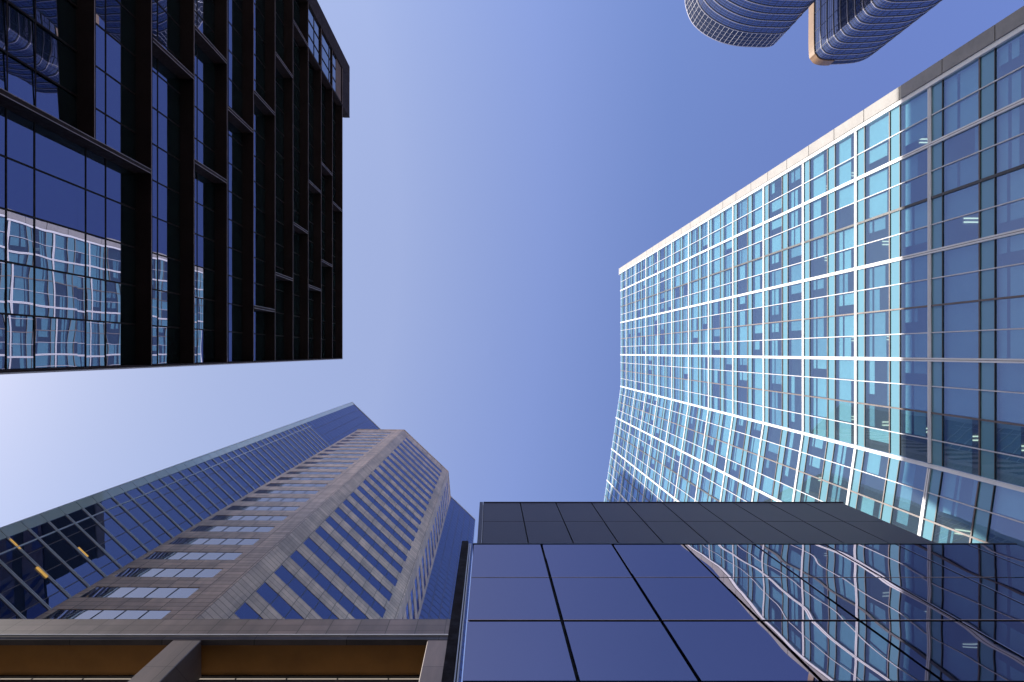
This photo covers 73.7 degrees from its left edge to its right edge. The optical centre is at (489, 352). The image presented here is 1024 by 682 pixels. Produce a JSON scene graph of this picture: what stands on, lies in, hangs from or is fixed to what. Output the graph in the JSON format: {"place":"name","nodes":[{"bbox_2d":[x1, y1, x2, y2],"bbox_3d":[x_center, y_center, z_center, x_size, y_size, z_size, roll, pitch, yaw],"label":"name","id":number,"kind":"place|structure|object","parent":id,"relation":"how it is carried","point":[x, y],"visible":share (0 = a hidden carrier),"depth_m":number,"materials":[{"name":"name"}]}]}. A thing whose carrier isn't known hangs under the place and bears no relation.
{"place":"outdoors","nodes":[
{"label":"outdoors","id":0,"kind":"place"},
{"bbox_2d":[0,0,349,374],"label":"office block","id":1,"kind":"structure","parent":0,"point":[171,183],"depth_m":29.75,"materials":[{"name":"black metal"}]},
{"bbox_2d":[0,106,77,369],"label":"window","id":2,"kind":"structure","parent":1,"relation":"in","point":[38,165],"depth_m":21.09,"materials":[{"name":"blue glass"}]},
{"bbox_2d":[0,0,77,128],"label":"window","id":3,"kind":"structure","parent":1,"relation":"in","point":[22,39],"depth_m":21.34,"materials":[{"name":"blue glass"}]},
{"bbox_2d":[77,145,135,366],"bbox_3d":[-14.008,-3.290,25.084,0.052,3.813,7.559,0,-90,0],"label":"window","id":4,"kind":"structure","parent":1,"relation":"in","point":[106,190],"depth_m":24.85,"materials":[{"name":"blue glass"}]},
{"bbox_2d":[96,0,135,160],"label":"window","id":5,"kind":"structure","parent":1,"relation":"in","point":[115,19],"depth_m":25.61,"materials":[{"name":"blue glass"}]},
{"bbox_2d":[152,55,180,363],"bbox_3d":[-14.008,-5.936,29.017,0.051,3.733,12.852,0,-90,0],"label":"window","id":6,"kind":"structure","parent":1,"relation":"in","point":[166,93],"depth_m":29.48,"materials":[{"name":"blue glass"}]},
{"bbox_2d":[152,0,180,61],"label":"window","id":7,"kind":"structure","parent":1,"relation":"in","point":[166,26],"depth_m":29.66,"materials":[{"name":"blue glass"}]},
{"bbox_2d":[195,172,214,362],"bbox_3d":[-14.007,-4.060,32.910,0.051,3.733,9.100,0,-90,0],"label":"window","id":8,"kind":"structure","parent":1,"relation":"in","point":[204,188],"depth_m":33.51,"materials":[{"name":"blue glass"}]},
{"bbox_2d":[195,44,214,171],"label":"window","id":9,"kind":"structure","parent":1,"relation":"in","point":[204,66],"depth_m":33.51,"materials":[{"name":"blue glass"}]},
{"bbox_2d":[195,0,214,46],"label":"window","id":10,"kind":"structure","parent":1,"relation":"in","point":[204,9],"depth_m":33.75,"materials":[{"name":"blue glass"}]},
{"bbox_2d":[228,121,242,361],"bbox_3d":[-14.008,-5.970,36.803,0.052,3.733,12.919,0,-90,0],"label":"window","id":11,"kind":"structure","parent":1,"relation":"in","point":[235,137],"depth_m":37.60,"materials":[{"name":"blue glass"}]},
{"bbox_2d":[228,0,242,119],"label":"window","id":12,"kind":"structure","parent":1,"relation":"in","point":[235,7],"depth_m":37.60,"materials":[{"name":"blue glass"}]},
{"bbox_2d":[254,310,264,360],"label":"window","id":13,"kind":"structure","parent":1,"relation":"in","point":[259,317],"depth_m":41.52,"materials":[{"name":"black glass"}]},
{"bbox_2d":[254,104,264,306],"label":"window","id":14,"kind":"structure","parent":1,"relation":"in","point":[259,118],"depth_m":41.51,"materials":[{"name":"blue glass"}]},
{"bbox_2d":[254,0,264,100],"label":"window","id":15,"kind":"structure","parent":1,"relation":"in","point":[259,5],"depth_m":41.52,"materials":[{"name":"black glass"}]},
{"bbox_2d":[275,278,283,359],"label":"window","id":16,"kind":"structure","parent":1,"relation":"in","point":[279,284],"depth_m":45.47,"materials":[{"name":"black glass"}]},
{"bbox_2d":[275,67,283,274],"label":"window","id":17,"kind":"structure","parent":1,"relation":"in","point":[279,80],"depth_m":45.47,"materials":[{"name":"black glass"}]},
{"bbox_2d":[275,0,283,61],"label":"window","id":18,"kind":"structure","parent":1,"relation":"in","point":[279,4],"depth_m":45.47,"materials":[{"name":"black glass"}]},
{"bbox_2d":[293,230,299,358],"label":"window","id":19,"kind":"structure","parent":1,"relation":"in","point":[296,236],"depth_m":49.48,"materials":[{"name":"black glass"}]},
{"bbox_2d":[293,37,299,225],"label":"window","id":20,"kind":"structure","parent":1,"relation":"in","point":[296,48],"depth_m":49.48,"materials":[{"name":"black glass"}]},
{"bbox_2d":[293,0,299,29],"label":"window","id":21,"kind":"structure","parent":1,"relation":"in","point":[296,3],"depth_m":49.48,"materials":[{"name":"black glass"}]},
{"bbox_2d":[308,290,313,358],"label":"window","id":22,"kind":"structure","parent":1,"relation":"in","point":[310,293],"depth_m":53.34,"materials":[{"name":"black glass"}]},
{"bbox_2d":[308,189,313,285],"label":"window","id":23,"kind":"structure","parent":1,"relation":"in","point":[310,195],"depth_m":53.34,"materials":[{"name":"black glass"}]},
{"bbox_2d":[308,63,313,182],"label":"window","id":24,"kind":"structure","parent":1,"relation":"in","point":[310,72],"depth_m":53.34,"materials":[{"name":"black glass"}]},
{"bbox_2d":[308,6,335,91],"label":"window","id":25,"kind":"structure","parent":1,"relation":"in","point":[313,27],"depth_m":54.40,"materials":[{"name":"blue glass"}]},
{"bbox_2d":[321,265,324,357],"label":"window","id":26,"kind":"structure","parent":1,"relation":"in","point":[322,267],"depth_m":57.17,"materials":[{"name":"black glass"}]},
{"bbox_2d":[321,172,324,260],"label":"window","id":27,"kind":"structure","parent":1,"relation":"in","point":[322,175],"depth_m":57.17,"materials":[{"name":"black glass"}]},
{"bbox_2d":[321,84,324,164],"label":"window","id":28,"kind":"structure","parent":1,"relation":"in","point":[322,88],"depth_m":57.17,"materials":[{"name":"black glass"}]},
{"bbox_2d":[333,210,335,357],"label":"window","id":29,"kind":"structure","parent":1,"relation":"in","point":[334,223],"depth_m":61.52,"materials":[{"name":"black glass"}]},
{"bbox_2d":[333,103,335,202],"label":"window","id":30,"kind":"structure","parent":1,"relation":"in","point":[334,123],"depth_m":61.52,"materials":[{"name":"black glass"}]},
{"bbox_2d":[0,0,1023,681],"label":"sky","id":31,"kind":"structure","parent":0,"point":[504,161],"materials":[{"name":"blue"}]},
{"bbox_2d":[441,502,1023,681],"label":"glass pavilion","id":32,"kind":"structure","parent":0,"point":[701,592],"depth_m":11.38,"materials":[{"name":"glass"}]},
{"bbox_2d":[685,0,814,47],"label":"curved tower","id":33,"kind":"structure","parent":0,"point":[755,23],"depth_m":222.09,"materials":[{"name":"blue glass"}]},
{"bbox_2d":[808,0,941,65],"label":"curved tower","id":34,"kind":"structure","parent":0,"point":[846,31],"depth_m":216.78,"materials":[{"name":"blue glass"}]},
{"label":"ground","id":35,"kind":"structure","parent":0,"visible":0},
{"bbox_2d":[0,619,449,681],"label":"stone colonnade","id":36,"kind":"object","parent":35,"relation":"on","point":[222,650],"visible":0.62,"depth_m":21.60,"materials":[{"name":"stone"}]},
{"bbox_2d":[0,678,418,678],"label":"lit window","id":37,"kind":"structure","parent":36,"relation":"in","point":[0,678],"depth_m":21.48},
{"bbox_2d":[0,402,475,681],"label":"stone tower","id":38,"kind":"structure","parent":35,"relation":"on","point":[351,510],"depth_m":59.88,"materials":[{"name":"grey stone"}]},
{"bbox_2d":[43,609,171,618],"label":"window","id":39,"kind":"structure","parent":38,"relation":"in","point":[60,613],"depth_m":39.67,"materials":[{"name":"glass"}]},
{"bbox_2d":[80,587,198,597],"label":"window","id":40,"kind":"structure","parent":38,"relation":"in","point":[121,592],"depth_m":43.32,"materials":[{"name":"glass"}]},
{"bbox_2d":[114,568,221,576],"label":"window","id":41,"kind":"structure","parent":38,"relation":"in","point":[129,572],"depth_m":47.23,"materials":[{"name":"glass"}]},
{"bbox_2d":[144,552,242,559],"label":"window","id":42,"kind":"structure","parent":38,"relation":"in","point":[156,555],"depth_m":51.16,"materials":[{"name":"glass"}]},
{"bbox_2d":[169,538,258,544],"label":"window","id":43,"kind":"structure","parent":38,"relation":"in","point":[206,541],"depth_m":55.04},
{"bbox_2d":[191,526,274,531],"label":"window","id":44,"kind":"structure","parent":38,"relation":"in","point":[199,528],"depth_m":58.99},
{"bbox_2d":[209,515,287,520],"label":"window","id":45,"kind":"structure","parent":38,"relation":"in","point":[218,517],"depth_m":62.92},
{"bbox_2d":[235,602,262,618],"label":"window","id":46,"kind":"structure","parent":38,"relation":"in","point":[245,611],"depth_m":43.53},
{"bbox_2d":[226,506,299,510],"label":"window","id":47,"kind":"structure","parent":38,"relation":"in","point":[276,508],"depth_m":66.75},
{"bbox_2d":[241,497,309,501],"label":"window","id":48,"kind":"structure","parent":38,"relation":"in","point":[247,498],"depth_m":70.65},
{"bbox_2d":[256,582,303,618],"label":"window","id":49,"kind":"structure","parent":38,"relation":"in","point":[265,591],"depth_m":47.29,"materials":[{"name":"glass"}]},
{"bbox_2d":[255,490,317,493],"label":"window","id":50,"kind":"structure","parent":38,"relation":"in","point":[259,491],"depth_m":74.70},
{"bbox_2d":[266,483,326,486],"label":"window","id":51,"kind":"structure","parent":38,"relation":"in","point":[271,484],"depth_m":78.32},
{"bbox_2d":[276,477,333,479],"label":"window","id":52,"kind":"structure","parent":38,"relation":"in","point":[281,478],"depth_m":82.50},
{"bbox_2d":[274,565,338,618],"bbox_3d":[-12.548,19.457,51.100,9.290,1.960,0.253,43,-90,0],"label":"window","id":53,"kind":"structure","parent":38,"relation":"in","point":[281,572],"depth_m":51.16,"materials":[{"name":"glass"}]},
{"bbox_2d":[290,550,368,618],"bbox_3d":[-12.548,19.457,55.000,9.290,1.960,0.255,43,-90,0],"label":"window","id":54,"kind":"structure","parent":38,"relation":"in","point":[296,556],"depth_m":55.05,"materials":[{"name":"glass"}]},
{"bbox_2d":[304,538,385,617],"bbox_3d":[-12.547,19.457,58.900,9.290,1.960,0.254,43,-90,0],"label":"window","id":55,"kind":"structure","parent":38,"relation":"in","point":[309,543],"depth_m":58.92,"materials":[{"name":"glass"}]},
{"bbox_2d":[315,526,391,600],"bbox_3d":[-12.547,19.457,62.800,9.290,1.960,0.253,43,-90,0],"label":"window","id":56,"kind":"structure","parent":38,"relation":"in","point":[334,544],"depth_m":62.82,"materials":[{"name":"glass"}]},
{"bbox_2d":[325,516,397,585],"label":"window","id":57,"kind":"structure","parent":38,"relation":"in","point":[329,520],"depth_m":66.73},
{"bbox_2d":[335,507,402,573],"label":"window","id":58,"kind":"structure","parent":38,"relation":"in","point":[346,518],"depth_m":70.64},
{"bbox_2d":[343,499,406,560],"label":"window","id":59,"kind":"structure","parent":38,"relation":"in","point":[346,502],"depth_m":74.55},
{"bbox_2d":[350,492,410,550],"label":"window","id":60,"kind":"structure","parent":38,"relation":"in","point":[360,501],"depth_m":78.44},
{"bbox_2d":[357,485,414,540],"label":"window","id":61,"kind":"structure","parent":38,"relation":"in","point":[359,488],"depth_m":82.34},
{"bbox_2d":[363,479,417,532],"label":"window","id":62,"kind":"structure","parent":38,"relation":"in","point":[365,481],"depth_m":86.25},
{"bbox_2d":[369,474,420,524],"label":"window","id":63,"kind":"structure","parent":38,"relation":"in","point":[373,478],"depth_m":90.16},
{"bbox_2d":[374,469,423,517],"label":"window","id":64,"kind":"structure","parent":38,"relation":"in","point":[380,475],"depth_m":94.06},
{"bbox_2d":[378,465,426,510],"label":"window","id":65,"kind":"structure","parent":38,"relation":"in","point":[401,486],"depth_m":97.95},
{"bbox_2d":[383,460,428,504],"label":"window","id":66,"kind":"structure","parent":38,"relation":"in","point":[384,461],"depth_m":101.87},
{"bbox_2d":[387,456,430,498],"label":"window","id":67,"kind":"structure","parent":38,"relation":"in","point":[388,457],"depth_m":105.75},
{"bbox_2d":[604,6,1023,546],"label":"glass tower","id":68,"kind":"structure","parent":35,"relation":"on","point":[836,314],"depth_m":43.35,"materials":[{"name":"glass"}]},
{"bbox_2d":[677,404,687,448],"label":"window","id":69,"kind":"structure","parent":68,"relation":"in","point":[685,406],"depth_m":82.92,"materials":[{"name":"blue glass"}]},
{"bbox_2d":[693,257,697,304],"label":"window","id":70,"kind":"structure","parent":68,"relation":"in","point":[695,284],"depth_m":79.11,"materials":[{"name":"blue glass"}]},
{"bbox_2d":[693,306,697,354],"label":"window","id":71,"kind":"structure","parent":68,"relation":"in","point":[695,309],"depth_m":79.11,"materials":[{"name":"blue glass"}]},
{"bbox_2d":[693,357,697,404],"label":"window","id":72,"kind":"structure","parent":68,"relation":"in","point":[695,359],"depth_m":79.11,"materials":[{"name":"blue glass"}]},
{"bbox_2d":[696,409,707,458],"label":"window","id":73,"kind":"structure","parent":68,"relation":"in","point":[704,411],"depth_m":75.67,"materials":[{"name":"blue glass"}]},
{"bbox_2d":[703,251,707,302],"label":"window","id":74,"kind":"structure","parent":68,"relation":"in","point":[706,279],"depth_m":75.08,"materials":[{"name":"blue glass"}]},
{"bbox_2d":[700,465,711,501],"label":"window","id":75,"kind":"structure","parent":68,"relation":"in","point":[706,482],"depth_m":71.62,"materials":[{"name":"blue glass"}]},
{"bbox_2d":[706,411,719,464],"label":"window","id":76,"kind":"structure","parent":68,"relation":"in","point":[716,420],"depth_m":71.64,"materials":[{"name":"blue glass"}]},
{"bbox_2d":[714,246,719,299],"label":"window","id":77,"kind":"structure","parent":68,"relation":"in","point":[716,250],"depth_m":71.47,"materials":[{"name":"blue glass"}]},
{"bbox_2d":[714,357,719,409],"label":"window","id":78,"kind":"structure","parent":68,"relation":"in","point":[716,359],"depth_m":71.78,"materials":[{"name":"blue glass"}]},
{"bbox_2d":[713,471,723,501],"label":"window","id":79,"kind":"structure","parent":68,"relation":"in","point":[719,478],"depth_m":68.07,"materials":[{"name":"blue glass"}]},
{"bbox_2d":[720,414,732,456],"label":"window","id":80,"kind":"structure","parent":68,"relation":"in","point":[727,423],"depth_m":68.02,"materials":[{"name":"blue glass"}]},
{"bbox_2d":[726,209,731,239],"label":"window","id":81,"kind":"structure","parent":68,"relation":"in","point":[729,213],"depth_m":67.91,"materials":[{"name":"blue glass"}]},
{"bbox_2d":[726,240,731,296],"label":"window","id":82,"kind":"structure","parent":68,"relation":"in","point":[728,244],"depth_m":68.18,"materials":[{"name":"blue glass"}]},
{"bbox_2d":[726,299,731,354],"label":"window","id":83,"kind":"structure","parent":68,"relation":"in","point":[730,343],"depth_m":68.46,"materials":[{"name":"blue glass"}]},
{"bbox_2d":[726,357,731,413],"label":"window","id":84,"kind":"structure","parent":68,"relation":"in","point":[728,359],"depth_m":67.90,"materials":[{"name":"blue glass"}]},
{"bbox_2d":[731,418,743,470],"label":"window","id":85,"kind":"structure","parent":68,"relation":"in","point":[739,452],"depth_m":64.53,"materials":[{"name":"blue glass"}]},
{"bbox_2d":[739,200,746,232],"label":"window","id":86,"kind":"structure","parent":68,"relation":"in","point":[742,206],"depth_m":64.39,"materials":[{"name":"blue glass"}]},
{"bbox_2d":[739,249,746,279],"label":"window","id":87,"kind":"structure","parent":68,"relation":"in","point":[742,254],"depth_m":64.39,"materials":[{"name":"blue glass"}]},
{"bbox_2d":[739,296,746,355],"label":"window","id":88,"kind":"structure","parent":68,"relation":"in","point":[742,330],"depth_m":64.39,"materials":[{"name":"blue glass"}]},
{"bbox_2d":[739,358,747,417],"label":"window","id":89,"kind":"structure","parent":68,"relation":"in","point":[740,359],"depth_m":64.14,"materials":[{"name":"blue glass"}]},
{"bbox_2d":[745,422,761,485],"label":"window","id":90,"kind":"structure","parent":68,"relation":"in","point":[757,441],"depth_m":60.51,"materials":[{"name":"blue glass"}]},
{"bbox_2d":[754,190,762,225],"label":"window","id":91,"kind":"structure","parent":68,"relation":"in","point":[758,198],"depth_m":60.57,"materials":[{"name":"blue glass"}]},
{"bbox_2d":[754,226,762,290],"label":"window","id":92,"kind":"structure","parent":68,"relation":"in","point":[758,232],"depth_m":60.79,"materials":[{"name":"blue glass"}]},
{"bbox_2d":[754,292,762,349],"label":"window","id":93,"kind":"structure","parent":68,"relation":"in","point":[758,297],"depth_m":60.57,"materials":[{"name":"blue glass"}]},
{"bbox_2d":[754,358,762,420],"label":"window","id":94,"kind":"structure","parent":68,"relation":"in","point":[758,362],"depth_m":60.57,"materials":[{"name":"blue glass"}]},
{"bbox_2d":[761,442,778,494],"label":"window","id":95,"kind":"structure","parent":68,"relation":"in","point":[767,484],"depth_m":56.94,"materials":[{"name":"blue glass"}]},
{"bbox_2d":[771,288,778,355],"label":"window","id":96,"kind":"structure","parent":68,"relation":"in","point":[774,292],"depth_m":57.20,"materials":[{"name":"blue glass"}]},
{"bbox_2d":[771,217,781,286],"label":"window","id":97,"kind":"structure","parent":68,"relation":"in","point":[776,241],"depth_m":56.97,"materials":[{"name":"blue glass"}]},
{"bbox_2d":[771,358,781,425],"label":"window","id":98,"kind":"structure","parent":68,"relation":"in","point":[778,360],"depth_m":56.77,"materials":[{"name":"blue glass"}]},
{"bbox_2d":[780,431,793,501],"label":"window","id":99,"kind":"structure","parent":68,"relation":"in","point":[786,495],"depth_m":53.61,"materials":[{"name":"blue glass"}]},
{"bbox_2d":[790,168,799,208],"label":"window","id":100,"kind":"structure","parent":68,"relation":"in","point":[797,173],"depth_m":53.59,"materials":[{"name":"blue glass"}]},
{"bbox_2d":[790,209,801,281],"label":"window","id":101,"kind":"structure","parent":68,"relation":"in","point":[795,271],"depth_m":53.24,"materials":[{"name":"blue glass"}]},
{"bbox_2d":[790,283,801,355],"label":"window","id":102,"kind":"structure","parent":68,"relation":"in","point":[795,308],"depth_m":53.07,"materials":[{"name":"blue glass"}]},
{"bbox_2d":[790,376,803,431],"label":"window","id":103,"kind":"structure","parent":68,"relation":"in","point":[792,378],"depth_m":53.76,"materials":[{"name":"blue glass"}]},
{"bbox_2d":[802,437,827,501],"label":"window","id":104,"kind":"structure","parent":68,"relation":"in","point":[816,461],"depth_m":49.76,"materials":[{"name":"blue glass"}]},
{"bbox_2d":[812,199,823,258],"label":"window","id":105,"kind":"structure","parent":68,"relation":"in","point":[818,225],"depth_m":49.67,"materials":[{"name":"blue glass"}]},
{"bbox_2d":[812,154,825,197],"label":"window","id":106,"kind":"structure","parent":68,"relation":"in","point":[818,185],"depth_m":49.52,"materials":[{"name":"blue glass"}]},
{"bbox_2d":[812,278,826,356],"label":"window","id":107,"kind":"structure","parent":68,"relation":"in","point":[822,342],"depth_m":49.37,"materials":[{"name":"blue glass"}]},
{"bbox_2d":[812,359,826,436],"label":"window","id":108,"kind":"structure","parent":68,"relation":"in","point":[822,363],"depth_m":49.22,"materials":[{"name":"blue glass"}]},
{"bbox_2d":[829,444,846,501],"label":"window","id":109,"kind":"structure","parent":68,"relation":"in","point":[839,447],"depth_m":46.24,"materials":[{"name":"blue glass"}]},
{"bbox_2d":[838,138,850,185],"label":"window","id":110,"kind":"structure","parent":68,"relation":"in","point":[844,149],"depth_m":45.90,"materials":[{"name":"blue glass"}]},
{"bbox_2d":[838,183,853,270],"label":"window","id":111,"kind":"structure","parent":68,"relation":"in","point":[845,195],"depth_m":45.63,"materials":[{"name":"blue glass"}]},
{"bbox_2d":[838,272,853,356],"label":"window","id":112,"kind":"structure","parent":68,"relation":"in","point":[849,298],"depth_m":45.76,"materials":[{"name":"blue glass"}]},
{"bbox_2d":[838,360,853,442],"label":"window","id":113,"kind":"structure","parent":68,"relation":"in","point":[845,368],"depth_m":45.90,"materials":[{"name":"blue glass"}]},
{"bbox_2d":[859,452,881,518],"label":"window","id":114,"kind":"structure","parent":68,"relation":"in","point":[872,465],"depth_m":42.25,"materials":[{"name":"blue glass"}]},
{"bbox_2d":[868,264,886,356],"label":"window","id":115,"kind":"structure","parent":68,"relation":"in","point":[880,342],"depth_m":42.10,"materials":[{"name":"blue glass"}]},
{"bbox_2d":[868,115,888,164],"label":"window","id":116,"kind":"structure","parent":68,"relation":"in","point":[878,132],"depth_m":41.88,"materials":[{"name":"blue glass"}]},
{"bbox_2d":[868,168,888,233],"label":"window","id":117,"kind":"structure","parent":68,"relation":"in","point":[879,181],"depth_m":41.88,"materials":[{"name":"blue glass"}]},
{"bbox_2d":[868,360,888,443],"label":"window","id":118,"kind":"structure","parent":68,"relation":"in","point":[873,434],"depth_m":42.43,"materials":[{"name":"blue glass"}]},
{"bbox_2d":[894,461,915,525],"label":"window","id":119,"kind":"structure","parent":68,"relation":"in","point":[908,469],"depth_m":38.74,"materials":[{"name":"blue glass"}]},
{"bbox_2d":[903,93,926,146],"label":"window","id":120,"kind":"structure","parent":68,"relation":"in","point":[914,111],"depth_m":38.24,"materials":[{"name":"blue glass"}]},
{"bbox_2d":[903,154,926,247],"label":"window","id":121,"kind":"structure","parent":68,"relation":"in","point":[910,165],"depth_m":38.60,"materials":[{"name":"blue glass"}]},
{"bbox_2d":[903,255,926,357],"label":"window","id":122,"kind":"structure","parent":68,"relation":"in","point":[921,261],"depth_m":38.24,"materials":[{"name":"blue glass"}]},
{"bbox_2d":[903,361,926,436],"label":"window","id":123,"kind":"structure","parent":68,"relation":"in","point":[920,392],"depth_m":38.15,"materials":[{"name":"blue glass"}]},
{"bbox_2d":[935,472,979,542],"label":"window","id":124,"kind":"structure","parent":68,"relation":"in","point":[950,479],"depth_m":35.09,"materials":[{"name":"blue glass"}]},
{"bbox_2d":[946,62,977,134],"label":"window","id":125,"kind":"structure","parent":68,"relation":"in","point":[968,77],"depth_m":34.37,"materials":[{"name":"blue glass"}]},
{"bbox_2d":[946,127,977,219],"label":"window","id":126,"kind":"structure","parent":68,"relation":"in","point":[965,201],"depth_m":34.37,"materials":[{"name":"blue glass"}]},
{"bbox_2d":[946,243,977,357],"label":"window","id":127,"kind":"structure","parent":68,"relation":"in","point":[959,317],"depth_m":34.44,"materials":[{"name":"blue glass"}]},
{"bbox_2d":[946,362,977,473],"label":"window","id":128,"kind":"structure","parent":68,"relation":"in","point":[963,402],"depth_m":34.51,"materials":[{"name":"blue glass"}]},
{"bbox_2d":[994,486,1023,520],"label":"window","id":129,"kind":"structure","parent":68,"relation":"in","point":[1009,502],"depth_m":31.13,"materials":[{"name":"blue glass"}]},
{"bbox_2d":[999,37,1020,108],"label":"window","id":130,"kind":"structure","parent":68,"relation":"in","point":[1004,51],"depth_m":31.41,"materials":[{"name":"blue glass"}]},
{"bbox_2d":[999,106,1023,223],"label":"window","id":131,"kind":"structure","parent":68,"relation":"in","point":[1017,177],"depth_m":31.15,"materials":[{"name":"blue glass"}]},
{"bbox_2d":[999,233,1023,358],"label":"window","id":132,"kind":"structure","parent":68,"relation":"in","point":[1016,241],"depth_m":31.09,"materials":[{"name":"blue glass"}]},
{"bbox_2d":[999,363,1023,486],"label":"window","id":133,"kind":"structure","parent":68,"relation":"in","point":[1011,375],"depth_m":31.21,"materials":[{"name":"blue glass"}]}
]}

